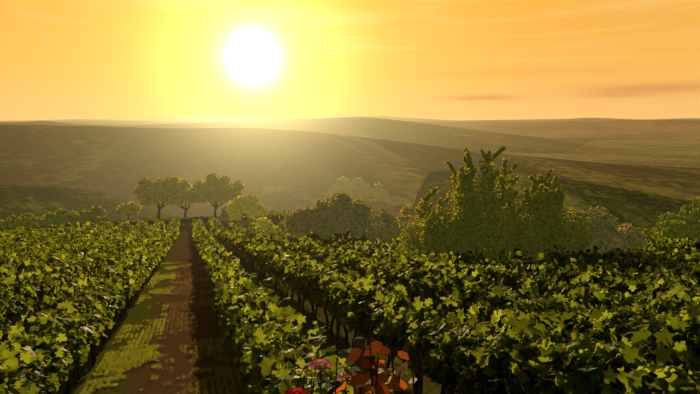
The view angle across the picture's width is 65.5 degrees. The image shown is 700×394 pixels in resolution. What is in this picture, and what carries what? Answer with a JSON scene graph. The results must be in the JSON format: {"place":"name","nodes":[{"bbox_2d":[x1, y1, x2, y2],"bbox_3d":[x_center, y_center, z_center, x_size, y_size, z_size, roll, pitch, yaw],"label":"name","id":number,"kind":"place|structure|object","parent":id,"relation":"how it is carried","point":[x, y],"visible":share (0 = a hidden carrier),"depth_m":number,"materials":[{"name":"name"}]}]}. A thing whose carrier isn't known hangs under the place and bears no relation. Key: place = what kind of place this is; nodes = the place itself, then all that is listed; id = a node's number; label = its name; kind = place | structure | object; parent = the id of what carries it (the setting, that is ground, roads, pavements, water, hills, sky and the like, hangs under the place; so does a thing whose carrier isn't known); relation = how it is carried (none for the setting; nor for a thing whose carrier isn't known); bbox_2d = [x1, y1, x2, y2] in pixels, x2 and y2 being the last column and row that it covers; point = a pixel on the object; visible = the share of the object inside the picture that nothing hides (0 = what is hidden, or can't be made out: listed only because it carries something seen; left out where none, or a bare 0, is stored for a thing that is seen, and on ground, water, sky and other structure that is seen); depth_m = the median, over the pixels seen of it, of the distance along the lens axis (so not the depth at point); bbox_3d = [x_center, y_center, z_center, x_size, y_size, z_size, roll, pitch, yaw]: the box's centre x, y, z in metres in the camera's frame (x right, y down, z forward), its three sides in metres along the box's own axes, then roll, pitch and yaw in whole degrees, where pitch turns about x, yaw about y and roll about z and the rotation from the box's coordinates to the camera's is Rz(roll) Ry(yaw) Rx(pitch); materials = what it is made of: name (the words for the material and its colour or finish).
{"place":"outdoors","nodes":[
{"label":"outdoors","id":0,"kind":"place"},
{"bbox_2d":[0,185,175,219],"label":"ridge","id":1,"kind":"structure","parent":0,"point":[19,200],"depth_m":422.11,"materials":[{"name":"green plant"}]},
{"bbox_2d":[99,261,234,393],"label":"dry grass","id":2,"kind":"structure","parent":0,"point":[184,349],"depth_m":12.82,"materials":[{"name":"plant"}]},
{"bbox_2d":[61,120,521,124],"bbox_3d":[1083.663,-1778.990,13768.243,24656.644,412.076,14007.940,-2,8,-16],"label":"ridge","id":3,"kind":"structure","parent":0,"point":[163,122],"depth_m":14944.44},
{"bbox_2d":[0,125,699,219],"bbox_3d":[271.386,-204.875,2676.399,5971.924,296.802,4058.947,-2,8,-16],"label":"ridge","id":4,"kind":"structure","parent":0,"point":[308,167],"depth_m":2126.88,"materials":[{"name":"green plant"}]},
{"bbox_2d":[0,139,699,393],"bbox_3d":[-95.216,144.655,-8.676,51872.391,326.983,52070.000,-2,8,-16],"label":"ground","id":5,"kind":"structure","parent":0,"point":[672,153],"depth_m":16.96,"materials":[{"name":"brown soil"}]},
{"bbox_2d":[1,251,446,393],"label":"vine trunks","id":6,"kind":"object","parent":5,"relation":"on","point":[68,383],"depth_m":14.89,"materials":[{"name":"brown wood"}]},
{"bbox_2d":[80,260,370,393],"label":"grass","id":7,"kind":"structure","parent":5,"relation":"on","point":[131,346],"depth_m":12.89,"materials":[{"name":"green plant"}]},
{"bbox_2d":[226,194,278,234],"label":"yellow tree crowns","id":8,"kind":"object","parent":5,"relation":"on","point":[249,205],"visible":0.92,"depth_m":91.72,"materials":[{"name":"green plant"}]},
{"bbox_2d":[290,352,354,393],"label":"rose canes","id":9,"kind":"object","parent":5,"relation":"on","point":[312,386],"visible":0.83,"depth_m":2.02,"materials":[{"name":"green plant"}]},
{"bbox_2d":[284,387,309,393],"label":"red rose petals","id":10,"kind":"object","parent":9,"relation":"attached to","point":[298,390],"visible":1,"depth_m":1.92,"materials":[{"name":"red plant"}]},
{"bbox_2d":[282,347,370,393],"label":"flower leaves","id":11,"kind":"object","parent":9,"relation":"attached to","point":[304,381],"visible":0.71,"depth_m":2.06,"materials":[{"name":"green plant"}]},
{"bbox_2d":[307,358,356,381],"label":"pink flowers","id":12,"kind":"object","parent":9,"relation":"attached to","point":[321,363],"visible":0.83,"depth_m":2.00,"materials":[{"name":"pink plant"}]},
{"bbox_2d":[0,237,699,314],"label":"vine leaves","id":13,"kind":"object","parent":5,"relation":"on","point":[45,276],"visible":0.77,"depth_m":20.34,"materials":[{"name":"green plant"}]},
{"bbox_2d":[0,209,699,271],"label":"vine leaves","id":14,"kind":"object","parent":5,"relation":"on","point":[231,239],"visible":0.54,"depth_m":44.77,"materials":[{"name":"green plant"}]},
{"bbox_2d":[0,196,699,240],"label":"bushes","id":15,"kind":"object","parent":5,"relation":"on","point":[684,223],"visible":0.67,"depth_m":90.36,"materials":[{"name":"green plant"}]},
{"bbox_2d":[0,216,699,393],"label":"vines","id":16,"kind":"object","parent":5,"relation":"on","point":[500,390],"depth_m":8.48,"materials":[{"name":"green plant"}]},
{"bbox_2d":[2,225,699,393],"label":"vine posts","id":17,"kind":"object","parent":5,"relation":"on","point":[359,342],"visible":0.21,"depth_m":13.36,"materials":[{"name":"brown wood"}]},
{"bbox_2d":[333,325,429,393],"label":"plant","id":18,"kind":"object","parent":5,"relation":"on","point":[359,380],"depth_m":2.02,"materials":[{"name":"orange plant"}]},
{"bbox_2d":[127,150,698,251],"bbox_3d":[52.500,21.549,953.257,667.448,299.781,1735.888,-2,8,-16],"label":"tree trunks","id":19,"kind":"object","parent":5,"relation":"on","point":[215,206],"visible":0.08,"depth_m":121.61,"materials":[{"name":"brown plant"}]},
{"bbox_2d":[116,172,420,216],"bbox_3d":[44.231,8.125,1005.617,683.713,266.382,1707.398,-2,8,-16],"label":"trees","id":20,"kind":"object","parent":19,"relation":"attached to","point":[170,190],"visible":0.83,"depth_m":121.70,"materials":[{"name":"green plant"}]},
{"bbox_2d":[307,208,621,250],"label":"olive trunks","id":21,"kind":"object","parent":5,"relation":"on","point":[347,233],"visible":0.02,"depth_m":41.48,"materials":[{"name":"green plant"}]},
{"bbox_2d":[284,191,648,254],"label":"bushes","id":22,"kind":"object","parent":21,"relation":"attached to","point":[337,216],"visible":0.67,"depth_m":39.64,"materials":[{"name":"green plant"}]},
{"bbox_2d":[394,145,595,261],"bbox_3d":[6.500,0.881,26.164,9.897,6.839,7.105,-2,8,-16],"label":"bush","id":23,"kind":"object","parent":5,"relation":"on","point":[436,227],"visible":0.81,"depth_m":24.52,"materials":[{"name":"green plant"}]},
{"bbox_2d":[0,117,699,154],"bbox_3d":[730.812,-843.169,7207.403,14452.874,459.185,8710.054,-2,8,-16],"label":"ridge","id":24,"kind":"structure","parent":0,"point":[425,134],"depth_m":7238.31,"materials":[{"name":"green plant"}]},
{"bbox_2d":[0,114,699,121],"bbox_3d":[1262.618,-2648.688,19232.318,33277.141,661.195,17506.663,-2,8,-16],"label":"ridge","id":25,"kind":"structure","parent":0,"point":[194,117],"depth_m":21450.16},
{"bbox_2d":[0,0,699,120],"label":"sky","id":26,"kind":"structure","parent":0,"point":[60,59],"materials":[{"name":"orange"}]},
{"bbox_2d":[413,170,692,228],"bbox_3d":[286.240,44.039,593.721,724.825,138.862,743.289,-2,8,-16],"label":"ridge","id":27,"kind":"structure","parent":0,"point":[638,209],"depth_m":539.61,"materials":[{"name":"green plant"}]},
{"bbox_2d":[435,120,699,138],"bbox_3d":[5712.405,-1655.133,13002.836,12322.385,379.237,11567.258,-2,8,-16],"label":"ridge","id":28,"kind":"structure","parent":0,"point":[661,129],"depth_m":11491.21,"materials":[{"name":"green plant"}]}
]}

